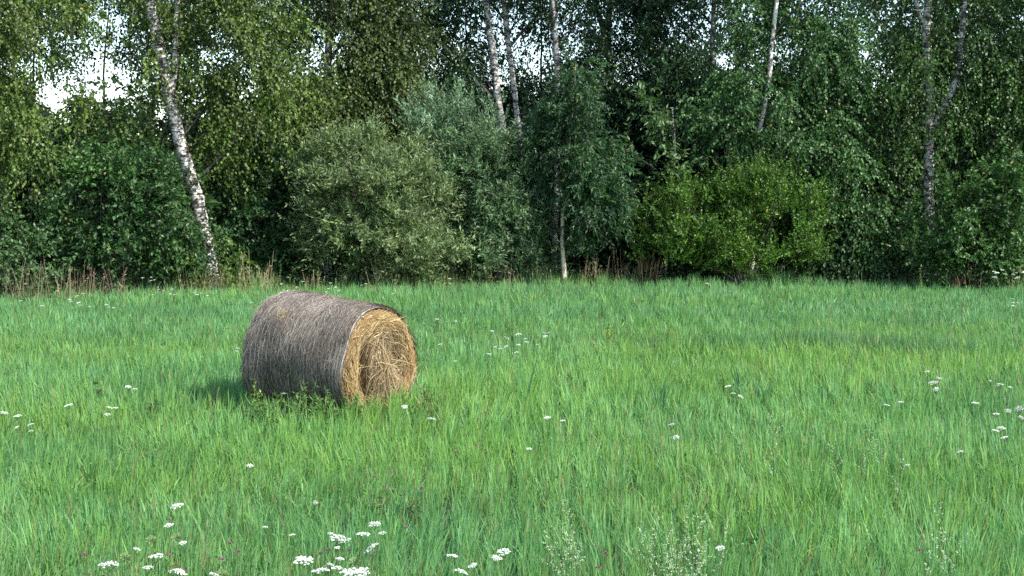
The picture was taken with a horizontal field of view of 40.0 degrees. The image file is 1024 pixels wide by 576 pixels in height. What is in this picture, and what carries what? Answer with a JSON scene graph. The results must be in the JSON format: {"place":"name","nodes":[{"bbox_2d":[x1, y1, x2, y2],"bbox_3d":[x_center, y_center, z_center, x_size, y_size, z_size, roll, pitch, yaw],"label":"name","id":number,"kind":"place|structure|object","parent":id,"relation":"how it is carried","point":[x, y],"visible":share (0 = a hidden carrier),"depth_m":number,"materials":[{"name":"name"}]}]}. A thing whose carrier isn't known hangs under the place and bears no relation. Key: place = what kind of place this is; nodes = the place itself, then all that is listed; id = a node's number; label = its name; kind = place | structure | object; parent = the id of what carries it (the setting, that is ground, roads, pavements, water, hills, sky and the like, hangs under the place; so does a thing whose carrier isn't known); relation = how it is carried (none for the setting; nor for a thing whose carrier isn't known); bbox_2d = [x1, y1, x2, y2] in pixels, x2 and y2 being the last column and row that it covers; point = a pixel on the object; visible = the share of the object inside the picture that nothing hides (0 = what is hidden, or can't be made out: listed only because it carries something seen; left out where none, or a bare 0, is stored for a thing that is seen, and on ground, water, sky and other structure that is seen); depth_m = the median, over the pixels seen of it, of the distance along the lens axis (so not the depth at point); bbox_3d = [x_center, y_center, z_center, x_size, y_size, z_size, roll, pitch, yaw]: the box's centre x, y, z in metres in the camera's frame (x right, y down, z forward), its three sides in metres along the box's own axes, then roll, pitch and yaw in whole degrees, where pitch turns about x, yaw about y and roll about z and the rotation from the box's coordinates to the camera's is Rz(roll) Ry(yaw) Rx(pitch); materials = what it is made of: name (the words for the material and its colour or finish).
{"place":"outdoors","nodes":[
{"label":"outdoors","id":0,"kind":"place"},
{"bbox_2d":[0,261,1023,575],"bbox_3d":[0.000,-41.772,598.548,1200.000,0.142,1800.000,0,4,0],"label":"ground","id":1,"kind":"structure","parent":0,"point":[448,507],"depth_m":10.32,"materials":[{"name":"green plant"}]},
{"bbox_2d":[0,1,71,269],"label":"second row tree","id":2,"kind":"object","parent":1,"relation":"on","point":[18,191],"visible":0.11,"depth_m":31.64,"materials":[{"name":"green plant"}]},
{"bbox_2d":[1,259,74,303],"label":"dry stalk clump","id":3,"kind":"object","parent":1,"relation":"on","point":[32,288],"visible":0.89,"depth_m":25.97,"materials":[{"name":"plant"}]},
{"bbox_2d":[0,182,76,302],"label":"bramble shrub","id":4,"kind":"object","parent":1,"relation":"on","point":[23,248],"visible":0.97,"depth_m":26.39,"materials":[{"name":"green plant"}]},
{"bbox_2d":[0,0,113,282],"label":"second row tree","id":5,"kind":"object","parent":1,"relation":"on","point":[27,194],"visible":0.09,"depth_m":32.05,"materials":[{"name":"green plant"}]},
{"bbox_2d":[0,0,130,230],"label":"birch tree","id":6,"kind":"object","parent":1,"relation":"on","point":[19,19],"visible":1,"depth_m":26.56,"materials":[{"name":"green plant"}]},
{"bbox_2d":[68,263,126,297],"bbox_3d":[-7.756,-0.093,26.544,1.146,0.853,0.820,0,4,0],"label":"dry stalk clump","id":7,"kind":"object","parent":1,"relation":"on","point":[90,273],"visible":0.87,"depth_m":26.44,"materials":[{"name":"plant"}]},
{"bbox_2d":[92,377,102,402],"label":"leafy weed","id":8,"kind":"object","parent":1,"relation":"on","point":[95,383],"visible":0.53,"depth_m":13.98,"materials":[{"name":"green plant"}]},
{"bbox_2d":[18,0,186,283],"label":"second row tree","id":9,"kind":"object","parent":1,"relation":"on","point":[113,78],"visible":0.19,"depth_m":31.78,"materials":[{"name":"green plant"}]},
{"bbox_2d":[97,560,117,575],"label":"white umbel","id":10,"kind":"object","parent":1,"relation":"on","point":[108,563],"visible":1,"depth_m":6.89,"materials":[{"name":"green plant"}]},
{"bbox_2d":[47,92,200,268],"bbox_3d":[-10.802,-2.429,38.818,6.666,6.430,4.018,0,4,0],"label":"third row tree","id":11,"kind":"object","parent":1,"relation":"on","point":[187,112],"depth_m":38.26,"materials":[{"name":"green plant"}]},
{"bbox_2d":[119,552,131,574],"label":"seed umbel","id":12,"kind":"object","parent":1,"relation":"on","point":[129,557],"visible":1,"depth_m":7.31,"materials":[{"name":"green plant"}]},
{"bbox_2d":[13,121,258,294],"bbox_3d":[-7.507,-1.495,27.702,4.893,3.579,2.936,0,4,0],"label":"alder shrub","id":13,"kind":"object","parent":1,"relation":"on","point":[103,171],"visible":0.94,"depth_m":27.25,"materials":[{"name":"green plant"}]},
{"bbox_2d":[134,401,159,419],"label":"leafy weed","id":14,"kind":"object","parent":1,"relation":"on","point":[154,408],"visible":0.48,"depth_m":13.20,"materials":[{"name":"green plant"}]},
{"bbox_2d":[145,535,157,573],"bbox_3d":[-1.936,1.540,7.702,0.067,0.390,0.066,-11,8,1],"label":"seed umbel","id":15,"kind":"object","parent":1,"relation":"on","point":[154,539],"visible":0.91,"depth_m":7.68,"materials":[{"name":"green plant"}]},
{"bbox_2d":[103,0,244,281],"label":"second row tree","id":16,"kind":"object","parent":1,"relation":"on","point":[192,135],"visible":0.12,"depth_m":32.75,"materials":[{"name":"green plant"}]},
{"bbox_2d":[170,533,194,570],"bbox_3d":[-1.786,1.510,7.805,0.067,0.390,0.067,-23,27,2],"label":"seed umbel","id":17,"kind":"object","parent":1,"relation":"on","point":[177,538],"visible":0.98,"depth_m":7.73,"materials":[{"name":"green plant"}]},
{"bbox_2d":[26,0,362,291],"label":"birch tree","id":18,"kind":"object","parent":1,"relation":"on","point":[173,17],"visible":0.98,"depth_m":27.84,"materials":[{"name":"green plant"}]},
{"bbox_2d":[177,266,229,294],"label":"dry stalk clump","id":19,"kind":"object","parent":1,"relation":"on","point":[207,280],"visible":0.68,"depth_m":27.12,"materials":[{"name":"plant"}]},
{"bbox_2d":[168,111,336,287],"bbox_3d":[-5.297,-1.744,29.570,3.493,4.019,2.444,0,4,0],"label":"alder shrub","id":20,"kind":"object","parent":1,"relation":"on","point":[265,241],"visible":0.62,"depth_m":29.14,"materials":[{"name":"green plant"}]},
{"bbox_2d":[247,395,261,422],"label":"leafy weed","id":21,"kind":"object","parent":1,"relation":"on","point":[252,405],"visible":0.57,"depth_m":12.90,"materials":[{"name":"green plant"}]},
{"bbox_2d":[248,379,264,423],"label":"leafy weed","id":22,"kind":"object","parent":1,"relation":"on","point":[258,400],"visible":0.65,"depth_m":13.06,"materials":[{"name":"green plant"}]},
{"bbox_2d":[173,0,342,278],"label":"second row tree","id":23,"kind":"object","parent":1,"relation":"on","point":[292,257],"visible":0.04,"depth_m":32.47,"materials":[{"name":"green plant"}]},
{"bbox_2d":[237,251,279,290],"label":"dry stalk clump","id":24,"kind":"object","parent":1,"relation":"on","point":[243,275],"visible":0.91,"depth_m":27.54,"materials":[{"name":"plant"}]},
{"bbox_2d":[258,398,272,428],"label":"leafy weed","id":25,"kind":"object","parent":1,"relation":"on","point":[265,404],"visible":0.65,"depth_m":12.84,"materials":[{"name":"green plant"}]},
{"bbox_2d":[271,398,280,423],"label":"leafy weed","id":26,"kind":"object","parent":1,"relation":"on","point":[275,404],"visible":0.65,"depth_m":12.79,"materials":[{"name":"green plant"}]},
{"bbox_2d":[271,391,286,425],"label":"leafy weed","id":27,"kind":"object","parent":1,"relation":"on","point":[280,405],"visible":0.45,"depth_m":13.02,"materials":[{"name":"green plant"}]},
{"bbox_2d":[282,401,298,424],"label":"leafy weed","id":28,"kind":"object","parent":1,"relation":"on","point":[292,403],"visible":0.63,"depth_m":12.87,"materials":[{"name":"green plant"}]},
{"bbox_2d":[293,556,312,575],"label":"white umbel","id":29,"kind":"object","parent":1,"relation":"on","point":[299,558],"visible":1,"depth_m":6.97,"materials":[{"name":"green plant"}]},
{"bbox_2d":[293,380,316,425],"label":"leafy weed","id":30,"kind":"object","parent":1,"relation":"on","point":[304,401],"visible":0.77,"depth_m":12.99,"materials":[{"name":"green plant"}]},
{"bbox_2d":[305,380,322,415],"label":"leafy weed","id":31,"kind":"object","parent":1,"relation":"on","point":[318,398],"visible":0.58,"depth_m":12.97,"materials":[{"name":"green plant"}]},
{"bbox_2d":[307,392,321,420],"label":"leafy weed","id":32,"kind":"object","parent":1,"relation":"on","point":[312,407],"visible":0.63,"depth_m":12.85,"materials":[{"name":"green plant"}]},
{"bbox_2d":[311,567,329,575],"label":"white umbel","id":33,"kind":"object","parent":1,"relation":"on","point":[319,569],"visible":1,"depth_m":6.78,"materials":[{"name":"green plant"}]},
{"bbox_2d":[320,384,331,423],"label":"leafy weed","id":34,"kind":"object","parent":1,"relation":"on","point":[326,405],"visible":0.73,"depth_m":12.86,"materials":[{"name":"green plant"}]},
{"bbox_2d":[234,288,423,421],"bbox_3d":[-1.726,0.668,13.849,1.641,1.287,1.363,2,5,31],"label":"hay bale","id":35,"kind":"object","parent":1,"relation":"on","point":[338,347],"visible":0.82,"depth_m":13.46,"materials":[{"name":"plant"}]},
{"bbox_2d":[245,0,414,279],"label":"second row tree","id":36,"kind":"object","parent":1,"relation":"on","point":[338,256],"visible":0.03,"depth_m":34.00,"materials":[{"name":"green plant"}]},
{"bbox_2d":[325,399,337,424],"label":"leafy weed","id":37,"kind":"object","parent":1,"relation":"on","point":[331,406],"visible":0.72,"depth_m":12.80,"materials":[{"name":"green plant"}]},
{"bbox_2d":[330,534,344,565],"bbox_3d":[-0.923,1.518,7.443,0.088,0.436,0.080,0,4,0],"label":"white umbel","id":38,"kind":"object","parent":1,"relation":"on","point":[335,535],"visible":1,"depth_m":7.43,"materials":[{"name":"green plant"}]},
{"bbox_2d":[339,567,363,575],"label":"white umbel","id":39,"kind":"object","parent":1,"relation":"on","point":[349,571],"visible":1,"depth_m":6.74,"materials":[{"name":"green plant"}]},
{"bbox_2d":[348,557,359,575],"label":"seed umbel","id":40,"kind":"object","parent":1,"relation":"on","point":[352,560],"visible":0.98,"depth_m":7.23,"materials":[{"name":"green plant"}]},
{"bbox_2d":[352,389,366,422],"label":"leafy weed","id":41,"kind":"object","parent":1,"relation":"on","point":[358,400],"visible":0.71,"depth_m":12.91,"materials":[{"name":"green plant"}]},
{"bbox_2d":[243,0,476,283],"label":"birch tree","id":42,"kind":"object","parent":1,"relation":"on","point":[374,53],"visible":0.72,"depth_m":31.60,"materials":[{"name":"green plant"}]},
{"bbox_2d":[364,542,378,575],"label":"white umbel","id":43,"kind":"object","parent":1,"relation":"on","point":[372,546],"visible":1,"depth_m":7.20,"materials":[{"name":"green plant"}]},
{"bbox_2d":[276,110,476,287],"bbox_3d":[-2.808,-1.702,28.743,4.204,3.962,3.330,0,4,0],"label":"willow shrub","id":44,"kind":"object","parent":1,"relation":"on","point":[400,192],"visible":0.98,"depth_m":28.38,"materials":[{"name":"green plant"}]},
{"bbox_2d":[365,252,387,293],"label":"dry stalk clump","id":45,"kind":"object","parent":1,"relation":"on","point":[376,280],"visible":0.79,"depth_m":28.34,"materials":[{"name":"plant"}]},
{"bbox_2d":[364,484,395,522],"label":"leafy weed","id":46,"kind":"object","parent":1,"relation":"on","point":[379,504],"visible":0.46,"depth_m":9.12,"materials":[{"name":"green plant"}]},
{"bbox_2d":[379,381,404,421],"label":"broad blade tuft","id":47,"kind":"object","parent":1,"relation":"on","point":[388,418],"visible":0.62,"depth_m":12.99,"materials":[{"name":"green plant"}]},
{"bbox_2d":[331,0,477,281],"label":"second row tree","id":48,"kind":"object","parent":1,"relation":"on","point":[430,139],"visible":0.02,"depth_m":33.45,"materials":[{"name":"green plant"}]},
{"bbox_2d":[399,490,424,535],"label":"leafy weed","id":49,"kind":"object","parent":1,"relation":"on","point":[412,506],"visible":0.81,"depth_m":9.14,"materials":[{"name":"green plant"}]},
{"bbox_2d":[405,404,426,434],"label":"broad blade tuft","id":50,"kind":"object","parent":1,"relation":"on","point":[411,424],"visible":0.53,"depth_m":12.55,"materials":[{"name":"green plant"}]},
{"bbox_2d":[411,392,433,419],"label":"leafy weed","id":51,"kind":"object","parent":1,"relation":"on","point":[424,406],"visible":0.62,"depth_m":13.17,"materials":[{"name":"green plant"}]},
{"bbox_2d":[415,384,434,422],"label":"leafy weed","id":52,"kind":"object","parent":1,"relation":"on","point":[428,399],"visible":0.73,"depth_m":13.21,"materials":[{"name":"green plant"}]},
{"bbox_2d":[356,0,557,281],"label":"birch tree","id":53,"kind":"object","parent":1,"relation":"on","point":[489,37],"visible":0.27,"depth_m":32.80,"materials":[{"name":"green plant"}]},
{"bbox_2d":[411,0,545,276],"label":"second row tree","id":54,"kind":"object","parent":1,"relation":"on","point":[498,57],"visible":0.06,"depth_m":34.94,"materials":[{"name":"green plant"}]},
{"bbox_2d":[387,69,574,285],"bbox_3d":[-0.641,-2.222,30.103,4.092,5.011,2.967,0,4,0],"label":"willow shrub","id":55,"kind":"object","parent":1,"relation":"on","point":[474,150],"visible":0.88,"depth_m":29.68,"materials":[{"name":"green plant"}]},
{"bbox_2d":[412,261,550,288],"bbox_3d":[-0.668,-0.238,29.941,3.138,0.694,0.953,0,4,0],"label":"dry stalk clump","id":56,"kind":"object","parent":1,"relation":"on","point":[507,276],"visible":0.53,"depth_m":29.94,"materials":[{"name":"plant"}]},
{"bbox_2d":[0,250,1021,299],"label":"undergrowth","id":57,"kind":"object","parent":1,"relation":"on","point":[679,273],"visible":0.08,"depth_m":30.85,"materials":[{"name":"green plant"}]},
{"bbox_2d":[0,302,1022,575],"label":"ground cover","id":58,"kind":"object","parent":1,"relation":"on","point":[474,490],"visible":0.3,"depth_m":9.85,"materials":[{"name":"green plant"}]},
{"bbox_2d":[512,354,538,399],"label":"broad blade tuft","id":59,"kind":"object","parent":1,"relation":"on","point":[529,385],"visible":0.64,"depth_m":14.10,"materials":[{"name":"green plant"}]},
{"bbox_2d":[416,0,650,252],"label":"birch tree","id":60,"kind":"object","parent":1,"relation":"on","point":[514,82],"visible":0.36,"depth_m":33.23,"materials":[{"name":"green plant"}]},
{"bbox_2d":[536,529,560,575],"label":"flower spire","id":61,"kind":"structure","parent":1,"relation":"on","point":[551,556],"depth_m":7.65,"materials":[{"name":"green plant"}]},
{"bbox_2d":[466,0,631,278],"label":"second row tree","id":62,"kind":"object","parent":1,"relation":"on","point":[505,106],"visible":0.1,"depth_m":34.14,"materials":[{"name":"green plant"}]},
{"bbox_2d":[551,499,572,547],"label":"flower spire","id":63,"kind":"structure","parent":1,"relation":"on","point":[560,534],"depth_m":8.31,"materials":[{"name":"green plant"}]},
{"bbox_2d":[491,0,634,275],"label":"birch tree","id":64,"kind":"object","parent":1,"relation":"on","point":[553,30],"visible":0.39,"depth_m":32.85,"materials":[{"name":"green plant"}]},
{"bbox_2d":[557,531,575,575],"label":"flower spire","id":65,"kind":"structure","parent":1,"relation":"on","point":[568,535],"depth_m":7.78,"materials":[{"name":"green plant"}]},
{"bbox_2d":[559,527,586,575],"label":"flower spire","id":66,"kind":"structure","parent":1,"relation":"on","point":[578,557],"depth_m":7.73,"materials":[{"name":"green plant"}]},
{"bbox_2d":[566,518,585,575],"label":"flower spire","id":67,"kind":"structure","parent":1,"relation":"on","point":[570,555],"depth_m":7.80,"materials":[{"name":"green plant"}]},
{"bbox_2d":[508,39,650,280],"bbox_3d":[1.351,-2.548,29.737,3.104,5.396,2.330,0,4,0],"label":"birch tree","id":68,"kind":"object","parent":1,"relation":"on","point":[594,214],"visible":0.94,"depth_m":29.42,"materials":[{"name":"green plant"}]},
{"bbox_2d":[579,249,632,283],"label":"dry stalk clump","id":69,"kind":"object","parent":1,"relation":"on","point":[588,267],"visible":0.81,"depth_m":30.41,"materials":[{"name":"plant"}]},
{"bbox_2d":[529,0,683,279],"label":"second row tree","id":70,"kind":"object","parent":1,"relation":"on","point":[613,128],"visible":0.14,"depth_m":34.01,"materials":[{"name":"green plant"}]},
{"bbox_2d":[558,0,710,272],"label":"alder tree","id":71,"kind":"object","parent":1,"relation":"on","point":[626,51],"visible":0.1,"depth_m":35.11,"materials":[{"name":"green plant"}]},
{"bbox_2d":[626,526,652,575],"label":"flower spire","id":72,"kind":"structure","parent":1,"relation":"on","point":[641,550],"depth_m":7.83,"materials":[{"name":"green plant"}]},
{"bbox_2d":[636,245,667,285],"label":"dry stalk clump","id":73,"kind":"object","parent":1,"relation":"on","point":[655,268],"visible":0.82,"depth_m":30.38,"materials":[{"name":"plant"}]},
{"bbox_2d":[643,516,661,575],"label":"flower spire","id":74,"kind":"structure","parent":1,"relation":"on","point":[654,545],"depth_m":7.90,"materials":[{"name":"green plant"}]},
{"bbox_2d":[649,376,671,412],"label":"broad blade tuft","id":75,"kind":"object","parent":1,"relation":"on","point":[663,402],"visible":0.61,"depth_m":13.40,"materials":[{"name":"green plant"}]},
{"bbox_2d":[599,0,729,276],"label":"second row tree","id":76,"kind":"object","parent":1,"relation":"on","point":[646,151],"visible":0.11,"depth_m":34.44,"materials":[{"name":"green plant"}]},
{"bbox_2d":[612,75,722,279],"bbox_3d":[3.337,-2.264,30.782,2.499,4.719,2.008,0,4,0],"label":"ash sapling","id":77,"kind":"object","parent":1,"relation":"on","point":[666,122],"visible":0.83,"depth_m":30.56,"materials":[{"name":"green plant"}]},
{"bbox_2d":[662,522,685,575],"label":"flower spire","id":78,"kind":"structure","parent":1,"relation":"on","point":[670,553],"depth_m":7.76,"materials":[{"name":"green plant"}]},
{"bbox_2d":[662,536,689,574],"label":"flower spire","id":79,"kind":"structure","parent":1,"relation":"on","point":[677,559],"depth_m":7.52,"materials":[{"name":"green plant"}]},
{"bbox_2d":[674,505,696,569],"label":"flower spire","id":80,"kind":"structure","parent":1,"relation":"on","point":[689,550],"depth_m":8.15,"materials":[{"name":"green plant"}]},
{"bbox_2d":[608,0,763,276],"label":"birch tree","id":81,"kind":"object","parent":1,"relation":"on","point":[659,66],"visible":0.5,"depth_m":33.17,"materials":[{"name":"green plant"}]},
{"bbox_2d":[676,535,697,572],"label":"flower spire","id":82,"kind":"structure","parent":1,"relation":"on","point":[681,558],"depth_m":7.68,"materials":[{"name":"green plant"}]},
{"bbox_2d":[688,513,706,572],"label":"flower spire","id":83,"kind":"structure","parent":1,"relation":"on","point":[695,532],"depth_m":8.21,"materials":[{"name":"green plant"}]},
{"bbox_2d":[688,524,712,575],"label":"flower spire","id":84,"kind":"structure","parent":1,"relation":"on","point":[701,550],"depth_m":7.71,"materials":[{"name":"green plant"}]},
{"bbox_2d":[715,518,742,573],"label":"flower spire","id":85,"kind":"structure","parent":1,"relation":"on","point":[725,548],"depth_m":7.82,"materials":[{"name":"green plant"}]},
{"bbox_2d":[656,0,807,278],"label":"second row tree","id":86,"kind":"object","parent":1,"relation":"on","point":[780,236],"visible":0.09,"depth_m":33.81,"materials":[{"name":"green plant"}]},
{"bbox_2d":[620,147,846,286],"bbox_3d":[4.658,-1.436,30.060,4.947,3.150,2.789,0,4,6],"label":"yellow green shrub","id":87,"kind":"object","parent":1,"relation":"on","point":[734,251],"visible":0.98,"depth_m":29.69,"materials":[{"name":"green plant"}]},
{"bbox_2d":[728,363,750,398],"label":"broad blade tuft","id":88,"kind":"object","parent":1,"relation":"on","point":[737,378],"visible":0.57,"depth_m":14.38,"materials":[{"name":"green plant"}]},
{"bbox_2d":[751,376,773,407],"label":"broad blade tuft","id":89,"kind":"object","parent":1,"relation":"on","point":[757,391],"visible":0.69,"depth_m":13.84,"materials":[{"name":"green plant"}]},
{"bbox_2d":[659,0,916,282],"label":"birch tree","id":90,"kind":"object","parent":1,"relation":"on","point":[804,144],"visible":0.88,"depth_m":30.51,"materials":[{"name":"green plant"}]},
{"bbox_2d":[747,0,880,275],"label":"second row tree","id":91,"kind":"object","parent":1,"relation":"on","point":[805,7],"visible":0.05,"depth_m":34.13,"materials":[{"name":"green plant"}]},
{"bbox_2d":[778,183,944,285],"bbox_3d":[7.785,-0.684,31.137,3.959,3.272,2.687,0,4,0],"label":"shrub","id":92,"kind":"object","parent":1,"relation":"on","point":[807,268],"visible":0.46,"depth_m":30.68,"materials":[{"name":"green plant"}]},
{"bbox_2d":[804,0,960,279],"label":"second row tree","id":93,"kind":"object","parent":1,"relation":"on","point":[876,118],"visible":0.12,"depth_m":33.54,"materials":[{"name":"green plant"}]},
{"bbox_2d":[832,0,1023,282],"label":"birch tree","id":94,"kind":"object","parent":1,"relation":"on","point":[928,91],"visible":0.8,"depth_m":30.62,"materials":[{"name":"green plant"}]},
{"bbox_2d":[929,502,954,562],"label":"flower spire","id":95,"kind":"structure","parent":1,"relation":"on","point":[939,531],"depth_m":8.20,"materials":[{"name":"green plant"}]},
{"bbox_2d":[883,144,1023,290],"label":"hazel shrub","id":96,"kind":"object","parent":1,"relation":"on","point":[1006,252],"visible":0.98,"depth_m":29.39,"materials":[{"name":"green plant"}]},
{"bbox_2d":[941,532,967,575],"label":"flower spire","id":97,"kind":"structure","parent":1,"relation":"on","point":[954,560],"depth_m":7.55,"materials":[{"name":"green plant"}]},
{"bbox_2d":[889,0,1023,274],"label":"second row tree","id":98,"kind":"object","parent":1,"relation":"on","point":[959,92],"visible":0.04,"depth_m":33.94,"materials":[{"name":"green plant"}]},
{"bbox_2d":[895,0,1023,233],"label":"birch tree","id":99,"kind":"object","parent":1,"relation":"on","point":[1005,104],"visible":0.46,"depth_m":30.17,"materials":[{"name":"green plant"}]},
{"bbox_2d":[949,260,1022,289],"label":"dry stalk clump","id":100,"kind":"object","parent":1,"relation":"on","point":[964,276],"visible":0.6,"depth_m":29.42,"materials":[{"name":"plant"}]},
{"bbox_2d":[967,0,1023,240],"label":"second row tree","id":101,"kind":"object","parent":1,"relation":"on","point":[999,58],"visible":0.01,"depth_m":33.81,"materials":[{"name":"green plant"}]},
{"bbox_2d":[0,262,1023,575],"bbox_3d":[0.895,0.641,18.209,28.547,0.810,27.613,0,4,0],"label":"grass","id":102,"kind":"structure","parent":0,"point":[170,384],"depth_m":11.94,"materials":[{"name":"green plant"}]},
{"bbox_2d":[1,0,1023,138],"label":"sky","id":103,"kind":"structure","parent":0,"point":[53,99],"materials":[{"name":"white"}]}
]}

